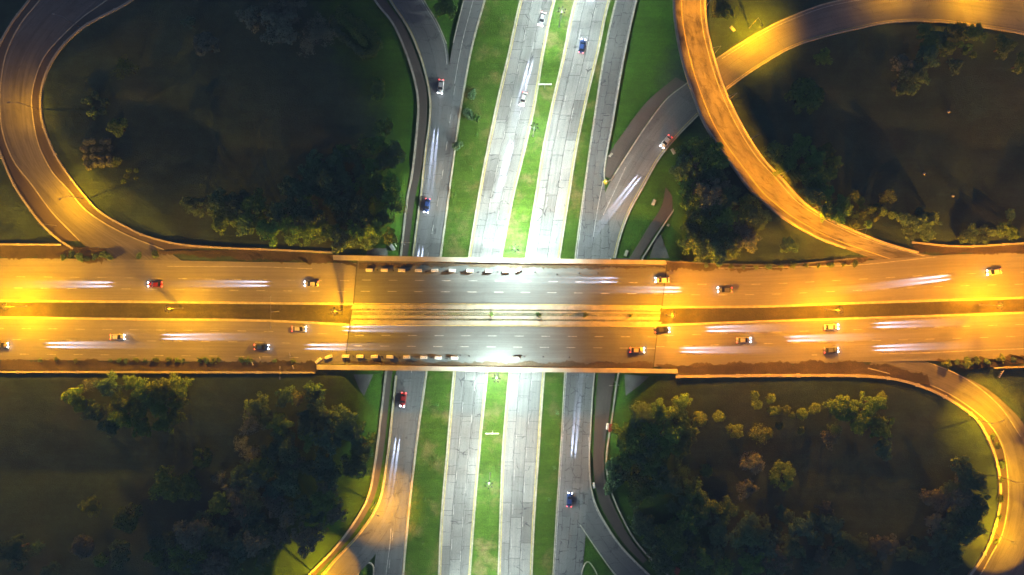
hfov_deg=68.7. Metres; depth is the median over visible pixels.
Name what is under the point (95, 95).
shrub
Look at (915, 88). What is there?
tree
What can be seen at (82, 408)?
tree
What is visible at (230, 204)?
tree
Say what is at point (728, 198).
tree
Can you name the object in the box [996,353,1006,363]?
shrub
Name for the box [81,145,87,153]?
round tree
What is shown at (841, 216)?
tree
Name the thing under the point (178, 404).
tree
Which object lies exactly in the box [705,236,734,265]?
tree
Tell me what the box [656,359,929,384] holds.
dirt shoulder
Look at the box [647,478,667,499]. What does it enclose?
tree
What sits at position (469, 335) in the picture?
road marking
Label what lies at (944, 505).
tree
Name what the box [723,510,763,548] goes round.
tree
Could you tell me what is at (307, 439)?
tree
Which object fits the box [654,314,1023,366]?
highway
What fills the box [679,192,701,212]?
tree
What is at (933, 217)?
shrub
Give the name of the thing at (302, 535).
tree
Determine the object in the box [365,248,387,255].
slope paving
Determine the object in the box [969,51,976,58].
round tree
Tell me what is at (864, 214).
round tree
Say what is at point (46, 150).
footpath
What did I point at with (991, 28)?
kerb
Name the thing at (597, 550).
kerb
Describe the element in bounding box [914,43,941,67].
tree
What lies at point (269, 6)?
tree
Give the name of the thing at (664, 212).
footpath
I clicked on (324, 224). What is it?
tree
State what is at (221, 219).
tree
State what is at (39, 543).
tree
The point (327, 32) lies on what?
tree
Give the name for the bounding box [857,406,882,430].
tree
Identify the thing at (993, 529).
parapet wall
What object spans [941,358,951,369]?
shrub
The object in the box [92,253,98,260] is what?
shrub
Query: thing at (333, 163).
tree
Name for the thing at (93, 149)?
round tree
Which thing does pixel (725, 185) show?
tree
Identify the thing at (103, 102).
shrub
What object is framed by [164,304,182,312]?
lamp mast
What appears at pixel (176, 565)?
tree
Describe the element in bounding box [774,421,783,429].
round tree
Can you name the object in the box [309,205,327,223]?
tree
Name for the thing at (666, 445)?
tree
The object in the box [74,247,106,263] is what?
dirt shoulder
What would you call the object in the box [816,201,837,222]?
tree
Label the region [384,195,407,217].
tree
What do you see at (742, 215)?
tree
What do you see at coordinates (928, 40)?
tree
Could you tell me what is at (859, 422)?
tree
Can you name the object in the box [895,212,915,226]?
shrub
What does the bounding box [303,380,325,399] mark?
tree
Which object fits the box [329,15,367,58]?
hedge
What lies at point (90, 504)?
tree
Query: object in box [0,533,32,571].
tree
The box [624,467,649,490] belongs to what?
tree
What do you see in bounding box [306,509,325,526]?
tree
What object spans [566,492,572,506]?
car
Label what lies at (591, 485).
kerb
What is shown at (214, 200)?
tree
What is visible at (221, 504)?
tree
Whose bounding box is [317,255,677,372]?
overpass bridge
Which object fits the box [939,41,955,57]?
tree
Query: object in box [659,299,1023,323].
grass median
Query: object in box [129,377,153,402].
tree
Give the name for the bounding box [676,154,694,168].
tree
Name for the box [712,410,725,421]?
round tree
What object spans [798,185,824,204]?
tree
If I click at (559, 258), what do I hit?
kerb
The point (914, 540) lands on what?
tree
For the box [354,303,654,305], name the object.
road marking
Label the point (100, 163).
round tree
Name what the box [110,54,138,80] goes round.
tree
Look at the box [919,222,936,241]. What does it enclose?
shrub
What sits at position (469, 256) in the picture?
kerb
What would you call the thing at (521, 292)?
road marking
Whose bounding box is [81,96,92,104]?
shrub
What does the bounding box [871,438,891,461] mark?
tree
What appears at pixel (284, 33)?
tree
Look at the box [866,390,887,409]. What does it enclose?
tree
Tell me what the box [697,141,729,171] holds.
tree
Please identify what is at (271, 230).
tree
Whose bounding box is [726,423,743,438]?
tree
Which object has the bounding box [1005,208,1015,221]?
shrub
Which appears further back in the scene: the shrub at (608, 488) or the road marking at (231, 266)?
the shrub at (608, 488)
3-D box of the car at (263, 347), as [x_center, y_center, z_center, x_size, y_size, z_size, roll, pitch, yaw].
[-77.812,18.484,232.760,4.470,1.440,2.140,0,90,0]
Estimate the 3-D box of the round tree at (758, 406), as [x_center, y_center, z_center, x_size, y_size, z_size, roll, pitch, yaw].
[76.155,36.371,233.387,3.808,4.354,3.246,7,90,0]
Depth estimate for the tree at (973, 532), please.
229.62 m
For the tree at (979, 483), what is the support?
on the ground
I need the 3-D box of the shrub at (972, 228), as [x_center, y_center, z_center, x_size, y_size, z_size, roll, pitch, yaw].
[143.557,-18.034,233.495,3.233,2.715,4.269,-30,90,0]
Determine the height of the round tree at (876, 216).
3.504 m
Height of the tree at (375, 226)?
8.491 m
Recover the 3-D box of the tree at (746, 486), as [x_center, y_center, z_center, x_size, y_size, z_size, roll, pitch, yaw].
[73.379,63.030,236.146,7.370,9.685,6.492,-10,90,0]
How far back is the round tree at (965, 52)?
238.74 m
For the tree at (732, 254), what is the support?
on the ground
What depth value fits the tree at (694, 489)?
232.41 m
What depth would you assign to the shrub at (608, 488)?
238.04 m
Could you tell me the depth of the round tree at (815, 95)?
229.76 m
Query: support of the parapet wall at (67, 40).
on the ground
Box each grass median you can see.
[0,302,352,323]
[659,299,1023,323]
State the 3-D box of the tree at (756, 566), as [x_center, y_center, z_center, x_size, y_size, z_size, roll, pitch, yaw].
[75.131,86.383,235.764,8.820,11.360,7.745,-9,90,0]
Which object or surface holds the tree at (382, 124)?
on the ground
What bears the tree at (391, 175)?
on the ground
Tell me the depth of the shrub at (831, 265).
232.39 m
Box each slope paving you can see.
[353,374,372,394]
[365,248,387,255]
[624,374,648,394]
[650,235,668,257]
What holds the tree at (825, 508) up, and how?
on the ground
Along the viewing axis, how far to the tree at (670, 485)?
232.28 m
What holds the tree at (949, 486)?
on the ground
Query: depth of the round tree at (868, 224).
231.03 m
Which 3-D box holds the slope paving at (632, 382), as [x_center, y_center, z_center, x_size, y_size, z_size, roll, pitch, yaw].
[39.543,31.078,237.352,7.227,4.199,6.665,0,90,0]
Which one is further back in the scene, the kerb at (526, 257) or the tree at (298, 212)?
the kerb at (526, 257)
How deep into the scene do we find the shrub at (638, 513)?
237.93 m
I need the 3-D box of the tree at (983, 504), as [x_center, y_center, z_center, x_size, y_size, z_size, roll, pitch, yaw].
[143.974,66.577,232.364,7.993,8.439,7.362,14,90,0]
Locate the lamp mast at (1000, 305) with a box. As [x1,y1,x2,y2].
[979,301,1004,309]
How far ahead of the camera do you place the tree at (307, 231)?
227.95 m
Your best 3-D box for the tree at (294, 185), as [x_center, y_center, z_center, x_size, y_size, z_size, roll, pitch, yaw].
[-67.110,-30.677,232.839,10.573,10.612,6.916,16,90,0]
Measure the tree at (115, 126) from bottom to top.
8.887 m
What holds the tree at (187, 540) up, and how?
on the ground
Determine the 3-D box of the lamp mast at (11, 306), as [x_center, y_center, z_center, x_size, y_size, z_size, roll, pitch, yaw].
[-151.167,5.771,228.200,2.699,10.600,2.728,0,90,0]
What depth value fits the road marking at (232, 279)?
233.48 m
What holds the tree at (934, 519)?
on the ground
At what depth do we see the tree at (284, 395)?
229.13 m
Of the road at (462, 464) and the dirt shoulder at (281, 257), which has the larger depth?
the road at (462, 464)
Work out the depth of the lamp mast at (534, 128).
225.61 m
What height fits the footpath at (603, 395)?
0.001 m
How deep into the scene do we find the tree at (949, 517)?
232.13 m
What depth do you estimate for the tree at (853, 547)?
234.37 m
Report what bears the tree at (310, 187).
on the ground
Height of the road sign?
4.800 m
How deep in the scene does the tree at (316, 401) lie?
228.38 m
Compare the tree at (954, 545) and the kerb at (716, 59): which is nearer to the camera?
the tree at (954, 545)
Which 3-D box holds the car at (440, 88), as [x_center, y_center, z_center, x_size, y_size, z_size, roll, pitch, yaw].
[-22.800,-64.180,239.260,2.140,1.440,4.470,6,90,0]
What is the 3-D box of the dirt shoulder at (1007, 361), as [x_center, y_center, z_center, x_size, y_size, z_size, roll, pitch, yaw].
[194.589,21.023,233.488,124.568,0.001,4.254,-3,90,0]
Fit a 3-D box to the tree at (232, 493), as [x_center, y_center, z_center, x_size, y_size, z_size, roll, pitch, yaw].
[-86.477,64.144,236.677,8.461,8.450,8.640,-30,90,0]
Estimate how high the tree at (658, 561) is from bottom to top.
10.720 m
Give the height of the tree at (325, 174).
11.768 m
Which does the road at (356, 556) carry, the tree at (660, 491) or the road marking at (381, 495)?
the road marking at (381, 495)
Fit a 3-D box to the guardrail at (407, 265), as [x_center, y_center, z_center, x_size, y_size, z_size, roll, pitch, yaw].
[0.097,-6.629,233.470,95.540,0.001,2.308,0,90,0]
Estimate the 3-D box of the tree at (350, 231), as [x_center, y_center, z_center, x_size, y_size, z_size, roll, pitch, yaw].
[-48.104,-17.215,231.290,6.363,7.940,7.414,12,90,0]
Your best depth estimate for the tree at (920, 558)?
232.93 m
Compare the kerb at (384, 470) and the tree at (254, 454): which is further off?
the kerb at (384, 470)
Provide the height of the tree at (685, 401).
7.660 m
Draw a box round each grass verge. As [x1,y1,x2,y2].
[404,0,518,574]
[471,0,573,574]
[533,0,614,574]
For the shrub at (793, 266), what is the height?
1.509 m
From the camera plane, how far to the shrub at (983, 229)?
232.81 m
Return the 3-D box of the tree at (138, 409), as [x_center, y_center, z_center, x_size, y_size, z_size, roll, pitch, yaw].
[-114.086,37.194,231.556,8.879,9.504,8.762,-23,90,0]
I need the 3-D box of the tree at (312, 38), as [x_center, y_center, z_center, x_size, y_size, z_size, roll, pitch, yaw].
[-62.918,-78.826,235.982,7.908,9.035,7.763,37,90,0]
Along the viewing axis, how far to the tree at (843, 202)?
228.75 m
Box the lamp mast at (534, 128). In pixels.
[530,122,538,136]
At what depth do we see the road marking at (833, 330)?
233.48 m
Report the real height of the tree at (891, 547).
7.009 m
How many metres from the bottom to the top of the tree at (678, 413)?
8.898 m
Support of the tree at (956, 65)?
on the ground
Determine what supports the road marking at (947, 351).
on the highway at (713, 346)
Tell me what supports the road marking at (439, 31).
on the road at (417, 17)
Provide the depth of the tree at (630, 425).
231.54 m
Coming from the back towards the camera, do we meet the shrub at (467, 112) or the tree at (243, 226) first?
the shrub at (467, 112)
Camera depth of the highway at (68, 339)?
233.50 m
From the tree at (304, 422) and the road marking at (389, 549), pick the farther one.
the road marking at (389, 549)
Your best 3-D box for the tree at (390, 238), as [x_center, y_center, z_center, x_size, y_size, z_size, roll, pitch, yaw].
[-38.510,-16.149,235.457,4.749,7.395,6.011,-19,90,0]
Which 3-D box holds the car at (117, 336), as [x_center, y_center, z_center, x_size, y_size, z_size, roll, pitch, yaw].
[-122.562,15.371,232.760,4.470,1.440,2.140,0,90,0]
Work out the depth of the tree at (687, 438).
231.52 m
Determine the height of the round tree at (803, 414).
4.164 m
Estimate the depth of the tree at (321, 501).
232.54 m
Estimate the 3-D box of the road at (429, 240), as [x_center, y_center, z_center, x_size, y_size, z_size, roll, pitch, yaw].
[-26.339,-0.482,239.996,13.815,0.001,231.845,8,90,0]
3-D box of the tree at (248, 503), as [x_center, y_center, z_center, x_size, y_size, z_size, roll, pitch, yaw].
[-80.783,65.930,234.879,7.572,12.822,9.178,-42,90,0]
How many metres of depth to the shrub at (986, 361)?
232.59 m
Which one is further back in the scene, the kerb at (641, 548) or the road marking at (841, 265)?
the kerb at (641, 548)
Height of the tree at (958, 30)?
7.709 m
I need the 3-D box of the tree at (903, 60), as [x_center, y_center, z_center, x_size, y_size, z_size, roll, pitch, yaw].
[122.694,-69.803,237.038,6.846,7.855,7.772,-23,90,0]
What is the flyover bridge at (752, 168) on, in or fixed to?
on the ground
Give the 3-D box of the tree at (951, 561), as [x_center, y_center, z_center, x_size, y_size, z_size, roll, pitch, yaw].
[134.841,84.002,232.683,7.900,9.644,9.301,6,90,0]
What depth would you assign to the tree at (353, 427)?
231.03 m
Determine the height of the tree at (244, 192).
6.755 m
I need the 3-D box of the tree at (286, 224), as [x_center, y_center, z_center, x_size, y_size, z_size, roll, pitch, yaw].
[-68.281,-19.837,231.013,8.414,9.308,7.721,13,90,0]
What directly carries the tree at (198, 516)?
on the ground
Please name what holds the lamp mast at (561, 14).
on the grass verge at (485, 543)
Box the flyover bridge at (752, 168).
[673,0,930,259]
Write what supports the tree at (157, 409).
on the ground
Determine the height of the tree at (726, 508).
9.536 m
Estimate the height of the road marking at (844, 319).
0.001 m
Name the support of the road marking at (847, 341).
on the highway at (713, 346)
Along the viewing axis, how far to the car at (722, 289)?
232.50 m
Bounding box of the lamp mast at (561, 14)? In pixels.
[558,6,565,26]
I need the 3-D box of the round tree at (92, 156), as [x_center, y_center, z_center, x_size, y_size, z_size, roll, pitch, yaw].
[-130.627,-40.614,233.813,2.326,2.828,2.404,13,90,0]
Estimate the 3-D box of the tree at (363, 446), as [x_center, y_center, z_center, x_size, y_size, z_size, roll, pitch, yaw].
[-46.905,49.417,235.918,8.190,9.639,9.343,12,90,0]
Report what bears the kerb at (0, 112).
on the ground
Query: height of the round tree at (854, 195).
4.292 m
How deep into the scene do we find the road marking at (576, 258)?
239.98 m
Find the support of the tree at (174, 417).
on the ground
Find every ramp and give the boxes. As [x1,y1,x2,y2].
[0,0,179,259]
[870,361,1023,574]
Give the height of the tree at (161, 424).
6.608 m
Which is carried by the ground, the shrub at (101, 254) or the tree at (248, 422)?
the tree at (248, 422)
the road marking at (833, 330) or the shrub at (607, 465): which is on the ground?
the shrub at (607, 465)
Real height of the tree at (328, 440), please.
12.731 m
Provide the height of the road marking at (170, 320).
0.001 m
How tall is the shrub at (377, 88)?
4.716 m
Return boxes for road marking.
[0,318,348,325]
[0,328,347,334]
[11,300,352,303]
[12,339,336,344]
[47,354,344,358]
[68,288,345,291]
[75,277,346,280]
[167,266,311,268]
[323,376,396,574]
[350,325,657,326]
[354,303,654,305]
[361,291,635,293]
[381,335,628,336]
[386,529,390,572]
[389,88,454,566]
[391,0,430,255]
[402,4,482,574]
[407,346,654,348]
[415,280,636,282]
[422,1,446,64]
[440,0,522,574]
[450,0,532,574]
[454,1,472,82]
[460,9,540,561]
[468,0,553,574]
[499,0,576,574]
[510,0,587,574]
[521,8,595,553]
[530,0,607,574]
[554,0,616,574]
[588,437,647,574]
[593,182,602,236]
[603,0,635,171]
[603,167,625,214]
[613,19,1023,257]
[656,336,1014,346]
[662,297,1017,306]
[664,284,1015,294]
[665,324,1023,335]
[666,313,1023,325]
[699,273,975,284]
[722,0,858,58]
[741,257,933,267]
[814,354,1020,436]
[879,348,1023,353]
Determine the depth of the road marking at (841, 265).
233.48 m
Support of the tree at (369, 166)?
on the ground
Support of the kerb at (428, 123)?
on the ground
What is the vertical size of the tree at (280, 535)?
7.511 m
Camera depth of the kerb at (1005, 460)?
234.34 m
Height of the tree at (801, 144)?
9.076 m
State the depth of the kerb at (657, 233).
239.80 m
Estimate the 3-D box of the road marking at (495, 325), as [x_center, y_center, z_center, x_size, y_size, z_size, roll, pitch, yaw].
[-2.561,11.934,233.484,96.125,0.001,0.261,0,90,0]
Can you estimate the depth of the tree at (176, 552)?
234.15 m
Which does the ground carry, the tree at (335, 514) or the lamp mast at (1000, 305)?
the tree at (335, 514)
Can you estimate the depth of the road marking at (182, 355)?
233.48 m
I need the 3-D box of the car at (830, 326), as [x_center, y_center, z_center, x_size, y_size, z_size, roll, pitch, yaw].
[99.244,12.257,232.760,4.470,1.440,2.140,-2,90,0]
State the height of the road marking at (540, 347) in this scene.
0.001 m
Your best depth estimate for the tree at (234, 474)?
233.52 m
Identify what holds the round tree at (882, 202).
on the ground
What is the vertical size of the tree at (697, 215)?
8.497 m
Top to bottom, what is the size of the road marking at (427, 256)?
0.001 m
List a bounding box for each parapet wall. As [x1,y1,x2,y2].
[0,0,72,248]
[0,243,61,245]
[0,371,314,373]
[39,0,331,252]
[666,258,856,265]
[676,374,1001,574]
[912,241,1023,246]
[994,366,1023,368]
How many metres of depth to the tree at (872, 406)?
228.39 m
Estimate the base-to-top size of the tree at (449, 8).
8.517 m
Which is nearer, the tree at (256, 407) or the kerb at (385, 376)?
the tree at (256, 407)
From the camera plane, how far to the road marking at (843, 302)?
233.48 m
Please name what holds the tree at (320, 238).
on the ground
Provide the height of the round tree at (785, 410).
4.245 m
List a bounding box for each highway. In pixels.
[0,258,355,302]
[0,319,348,363]
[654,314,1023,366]
[663,253,1023,305]
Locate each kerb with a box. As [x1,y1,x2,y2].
[0,0,79,240]
[0,300,352,304]
[0,316,349,324]
[31,0,163,249]
[308,0,418,574]
[321,375,395,574]
[389,0,430,255]
[403,0,485,574]
[424,0,446,43]
[438,0,520,574]
[453,0,463,42]
[469,0,555,574]
[498,0,575,574]
[531,0,609,574]
[552,0,615,574]
[580,525,615,574]
[581,561,596,574]
[588,258,649,574]
[604,0,636,181]
[605,258,668,574]
[610,0,842,180]
[614,20,1023,257]
[642,209,673,257]
[660,312,1023,325]
[662,297,1023,307]
[868,368,1008,574]
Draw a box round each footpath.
[0,0,78,240]
[32,0,197,248]
[311,0,426,574]
[593,258,646,562]
[605,77,685,177]
[630,188,671,257]
[920,384,1007,574]
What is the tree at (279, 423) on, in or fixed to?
on the ground
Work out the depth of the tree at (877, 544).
235.09 m
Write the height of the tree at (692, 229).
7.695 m
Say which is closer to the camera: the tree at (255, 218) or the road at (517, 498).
the tree at (255, 218)
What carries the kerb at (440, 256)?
on the ground
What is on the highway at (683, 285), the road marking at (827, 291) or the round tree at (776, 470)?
the road marking at (827, 291)
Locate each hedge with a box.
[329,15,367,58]
[334,12,367,46]
[335,5,383,60]
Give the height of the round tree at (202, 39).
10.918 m
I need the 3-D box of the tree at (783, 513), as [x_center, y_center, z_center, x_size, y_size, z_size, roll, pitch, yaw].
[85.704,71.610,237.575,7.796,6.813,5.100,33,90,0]
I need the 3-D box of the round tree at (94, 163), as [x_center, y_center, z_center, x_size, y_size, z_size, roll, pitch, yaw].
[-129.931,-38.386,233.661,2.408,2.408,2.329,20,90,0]
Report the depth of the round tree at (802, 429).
234.96 m
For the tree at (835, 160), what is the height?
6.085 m
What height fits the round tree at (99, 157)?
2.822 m
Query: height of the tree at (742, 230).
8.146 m
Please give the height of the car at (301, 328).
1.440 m
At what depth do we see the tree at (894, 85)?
237.87 m
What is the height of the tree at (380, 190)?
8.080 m
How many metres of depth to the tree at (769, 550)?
233.39 m
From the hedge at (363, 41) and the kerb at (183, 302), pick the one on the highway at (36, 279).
the kerb at (183, 302)
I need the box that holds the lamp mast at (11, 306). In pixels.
[1,302,26,310]
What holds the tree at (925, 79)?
on the ground
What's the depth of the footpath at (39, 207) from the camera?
234.14 m
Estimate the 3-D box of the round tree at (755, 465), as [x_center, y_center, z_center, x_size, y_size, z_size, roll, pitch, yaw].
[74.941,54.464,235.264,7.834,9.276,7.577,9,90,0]
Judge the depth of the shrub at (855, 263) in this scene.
232.43 m
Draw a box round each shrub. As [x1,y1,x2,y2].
[60,254,66,260]
[68,250,74,257]
[75,252,83,261]
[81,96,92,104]
[86,106,98,119]
[90,91,99,100]
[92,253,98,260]
[99,251,106,257]
[100,97,110,107]
[104,253,113,259]
[136,252,141,258]
[152,249,158,258]
[203,357,208,363]
[370,78,385,100]
[452,140,462,150]
[463,108,472,120]
[467,89,476,99]
[603,480,616,494]
[604,455,621,470]
[606,464,623,486]
[615,465,631,480]
[627,506,644,521]
[630,514,654,535]
[765,264,772,269]
[789,262,796,268]
[826,262,834,267]
[853,260,858,267]
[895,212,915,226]
[901,224,915,240]
[911,213,928,232]
[914,206,924,216]
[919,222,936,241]
[923,211,942,228]
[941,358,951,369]
[957,234,968,243]
[959,229,971,238]
[960,356,973,368]
[967,223,978,235]
[968,233,976,243]
[973,356,981,364]
[978,224,988,233]
[978,234,989,244]
[984,358,990,363]
[986,227,998,236]
[994,442,1001,449]
[996,222,1010,237]
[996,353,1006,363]
[997,494,1004,502]
[999,460,1006,468]
[1003,221,1020,240]
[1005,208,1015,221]
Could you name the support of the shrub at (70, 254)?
on the dirt shoulder at (9, 252)
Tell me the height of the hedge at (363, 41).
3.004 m
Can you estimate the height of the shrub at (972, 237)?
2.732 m
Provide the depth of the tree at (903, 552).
233.72 m
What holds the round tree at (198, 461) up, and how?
on the ground
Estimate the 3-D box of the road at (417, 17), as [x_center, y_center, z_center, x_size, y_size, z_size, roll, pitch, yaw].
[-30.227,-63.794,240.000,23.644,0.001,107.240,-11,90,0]
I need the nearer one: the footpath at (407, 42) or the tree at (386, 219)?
the tree at (386, 219)
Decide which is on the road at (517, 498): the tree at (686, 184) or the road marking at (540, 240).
the road marking at (540, 240)
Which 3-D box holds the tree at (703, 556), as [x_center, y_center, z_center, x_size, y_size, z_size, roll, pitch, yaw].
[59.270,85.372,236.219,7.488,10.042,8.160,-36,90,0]
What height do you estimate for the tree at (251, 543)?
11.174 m
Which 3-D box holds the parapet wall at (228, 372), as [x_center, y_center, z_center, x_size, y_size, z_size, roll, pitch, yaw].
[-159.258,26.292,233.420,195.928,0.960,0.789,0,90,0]
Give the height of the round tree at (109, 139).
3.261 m
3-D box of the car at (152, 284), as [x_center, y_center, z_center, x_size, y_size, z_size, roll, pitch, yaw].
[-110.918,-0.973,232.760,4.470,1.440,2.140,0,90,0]
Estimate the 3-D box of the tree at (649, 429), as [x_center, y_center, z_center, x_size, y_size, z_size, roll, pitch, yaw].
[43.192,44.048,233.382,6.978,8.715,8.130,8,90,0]
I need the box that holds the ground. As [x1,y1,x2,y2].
[0,0,1023,574]
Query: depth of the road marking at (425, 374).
239.98 m
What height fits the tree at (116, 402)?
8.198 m
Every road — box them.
[322,379,411,574]
[374,0,483,574]
[392,0,448,255]
[440,0,552,574]
[499,0,608,574]
[554,0,634,574]
[586,460,646,574]
[605,0,1023,257]
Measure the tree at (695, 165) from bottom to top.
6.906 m
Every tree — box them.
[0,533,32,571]
[28,539,45,555]
[39,561,61,574]
[60,384,84,409]
[69,534,95,560]
[73,395,87,413]
[77,494,101,517]
[80,397,107,421]
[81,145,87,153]
[82,139,89,145]
[83,378,96,391]
[85,163,91,170]
[88,137,95,145]
[89,153,96,160]
[90,146,97,152]
[91,161,97,167]
[92,369,123,396]
[93,552,108,567]
[96,154,104,160]
[96,412,119,438]
[97,146,104,151]
[97,160,104,167]
[105,137,111,144]
[105,160,112,167]
[106,117,127,137]
[106,153,111,160]
[107,388,129,411]
[108,404,131,427]
[108,539,131,571]
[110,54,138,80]
[111,156,122,167]
[111,502,142,532]
[122,374,137,390]
[123,399,153,424]
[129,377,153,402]
[131,417,151,437]
[141,372,172,405]
[143,546,167,566]
[144,395,167,419]
[148,465,179,500]
[151,415,173,434]
[162,531,181,549]
[166,394,189,415]
[167,408,186,426]
[167,544,187,564]
[168,372,194,397]
[168,554,193,574]
[170,468,201,502]
[172,518,212,554]
[179,196,209,217]
[185,510,210,527]
[192,30,219,55]
[192,447,212,468]
[200,549,230,574]
[207,186,234,213]
[207,490,233,516]
[208,206,237,234]
[210,470,225,484]
[221,481,245,506]
[222,191,247,216]
[222,532,251,562]
[226,464,246,488]
[230,202,253,223]
[230,493,254,524]
[234,5,260,33]
[234,218,254,236]
[234,435,250,451]
[236,189,251,201]
[236,459,254,480]
[237,489,266,518]
[238,408,265,435]
[239,443,260,466]
[241,469,266,496]
[242,188,269,216]
[242,399,253,418]
[242,527,272,557]
[247,447,278,480]
[249,391,271,426]
[250,208,267,225]
[255,219,280,246]
[255,543,275,570]
[259,10,299,45]
[260,2,281,24]
[265,201,287,222]
[265,411,294,435]
[268,525,291,549]
[269,0,307,23]
[269,429,295,442]
[271,464,300,498]
[274,385,294,407]
[276,432,299,464]
[277,175,308,201]
[277,214,300,235]
[281,229,302,246]
[289,197,324,233]
[290,521,328,558]
[292,218,320,245]
[292,391,307,406]
[295,409,320,438]
[296,148,326,178]
[297,173,320,201]
[298,39,315,56]
[298,424,320,453]
[300,26,323,50]
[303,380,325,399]
[306,162,338,192]
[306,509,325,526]
[307,393,325,411]
[308,405,336,428]
[308,422,341,455]
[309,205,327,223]
[309,460,345,489]
[309,490,336,515]
[314,220,333,237]
[314,231,328,244]
[318,26,338,47]
[323,497,347,525]
[324,148,345,178]
[326,223,342,240]
[326,403,358,440]
[330,228,359,254]
[340,449,371,480]
[341,417,366,447]
[345,219,363,241]
[348,194,374,229]
[349,432,375,457]
[353,134,374,156]
[356,172,383,197]
[360,216,382,238]
[360,231,380,250]
[361,156,381,175]
[364,192,379,206]
[367,135,387,154]
[371,180,385,200]
[372,118,393,138]
[374,154,398,170]
[375,207,395,228]
[377,142,392,159]
[380,179,401,205]
[382,226,398,245]
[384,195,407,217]
[385,170,402,184]
[387,139,406,163]
[433,0,457,19]
[473,113,480,122]
[611,423,640,451]
[612,450,636,472]
[623,412,648,433]
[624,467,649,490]
[626,431,646,453]
[628,400,655,427]
[641,420,663,442]
[647,398,674,428]
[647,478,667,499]
[648,543,676,574]
[651,465,684,496]
[658,434,680,458]
[661,419,685,444]
[666,396,687,423]
[668,152,697,184]
[672,503,698,534]
[674,145,690,160]
[674,393,692,410]
[674,418,699,436]
[674,463,691,476]
[674,567,680,574]
[675,175,697,194]
[675,233,696,254]
[675,431,697,447]
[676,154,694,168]
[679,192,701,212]
[681,222,705,239]
[682,231,712,261]
[682,476,705,500]
[683,135,714,163]
[684,151,699,170]
[684,490,718,520]
[685,200,707,223]
[686,179,706,195]
[687,510,712,528]
[688,168,709,186]
[689,546,713,570]
[691,411,707,427]
[695,177,723,208]
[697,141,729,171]
[701,197,727,219]
[704,229,720,242]
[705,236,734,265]
[707,515,730,546]
[711,0,734,19]
[711,180,731,193]
[711,495,739,526]
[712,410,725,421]
[714,206,738,231]
[716,187,738,209]
[719,223,742,252]
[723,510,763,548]
[726,243,744,258]
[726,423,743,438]
[729,535,746,554]
[732,193,761,215]
[732,219,756,246]
[734,208,749,225]
[736,478,758,501]
[737,230,761,253]
[738,450,765,475]
[738,551,764,574]
[742,203,771,228]
[745,514,771,545]
[746,220,765,235]
[747,530,782,559]
[748,423,767,447]
[750,390,759,399]
[751,399,762,409]
[761,140,788,166]
[761,427,773,438]
[765,393,775,403]
[766,406,777,415]
[768,459,796,490]
[768,524,783,545]
[772,161,789,176]
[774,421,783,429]
[774,505,794,524]
[775,405,781,414]
[777,149,800,170]
[779,237,798,252]
[781,405,791,413]
[781,533,805,558]
[784,77,823,114]
[784,169,801,185]
[787,514,817,538]
[788,411,795,419]
[790,133,811,157]
[791,163,817,186]
[796,407,808,420]
[797,427,804,434]
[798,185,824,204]
[803,510,819,526]
[804,145,826,170]
[804,177,823,188]
[807,524,824,545]
[808,402,820,414]
[813,47,833,65]
[813,163,837,190]
[813,500,834,515]
[816,142,835,157]
[816,185,834,203]
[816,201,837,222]
[816,513,844,536]
[820,431,840,450]
[822,395,849,420]
[826,155,843,171]
[827,422,842,436]
[829,206,851,223]
[832,531,851,546]
[834,194,850,211]
[841,399,863,420]
[841,532,868,559]
[843,410,872,435]
[845,203,853,211]
[848,188,860,201]
[848,219,860,228]
[851,210,858,218]
[855,196,864,205]
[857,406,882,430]
[858,205,866,211]
[859,209,866,219]
[860,391,886,416]
[863,220,871,228]
[866,205,876,214]
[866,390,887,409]
[869,413,894,438]
[869,535,887,550]
[870,212,879,221]
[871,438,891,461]
[877,206,887,216]
[879,187,896,203]
[879,197,888,203]
[881,533,899,554]
[888,211,896,219]
[890,53,914,75]
[891,79,898,90]
[894,544,913,561]
[895,82,910,95]
[897,65,920,86]
[904,534,924,549]
[906,82,921,95]
[908,547,931,565]
[912,60,929,82]
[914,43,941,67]
[916,23,938,38]
[916,72,931,85]
[918,488,938,505]
[919,31,943,51]
[924,512,947,533]
[932,487,957,512]
[934,30,949,43]
[936,546,964,574]
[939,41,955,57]
[939,509,962,530]
[940,479,962,500]
[941,529,964,558]
[943,526,967,546]
[944,22,967,43]
[945,58,964,75]
[948,455,976,485]
[948,488,975,513]
[952,502,985,529]
[954,473,971,493]
[955,514,977,531]
[956,521,986,544]
[961,467,988,494]
[962,49,967,55]
[964,23,987,43]
[964,43,973,50]
[967,489,991,516]
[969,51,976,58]
[993,33,1018,59]
[1011,51,1023,73]
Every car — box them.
[0,342,8,348]
[110,334,124,339]
[148,281,162,287]
[254,344,268,350]
[292,325,306,331]
[304,281,318,286]
[399,392,406,406]
[423,198,429,212]
[437,79,443,93]
[519,92,526,105]
[538,11,545,25]
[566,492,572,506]
[578,38,585,52]
[630,347,644,353]
[655,277,669,282]
[655,327,669,333]
[660,135,671,148]
[717,286,731,292]
[736,337,750,343]
[824,324,838,329]
[824,347,838,353]
[986,268,1001,275]
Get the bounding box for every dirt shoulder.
[0,245,73,259]
[0,358,317,370]
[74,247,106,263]
[157,250,355,266]
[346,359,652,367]
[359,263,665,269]
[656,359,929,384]
[666,257,870,272]
[912,244,1023,254]
[937,354,1023,368]
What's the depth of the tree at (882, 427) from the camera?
230.64 m
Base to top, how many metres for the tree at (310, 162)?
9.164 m
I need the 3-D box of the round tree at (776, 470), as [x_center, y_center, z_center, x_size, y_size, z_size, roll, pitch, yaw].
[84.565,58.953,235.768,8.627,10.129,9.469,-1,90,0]
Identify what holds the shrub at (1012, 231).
on the ground

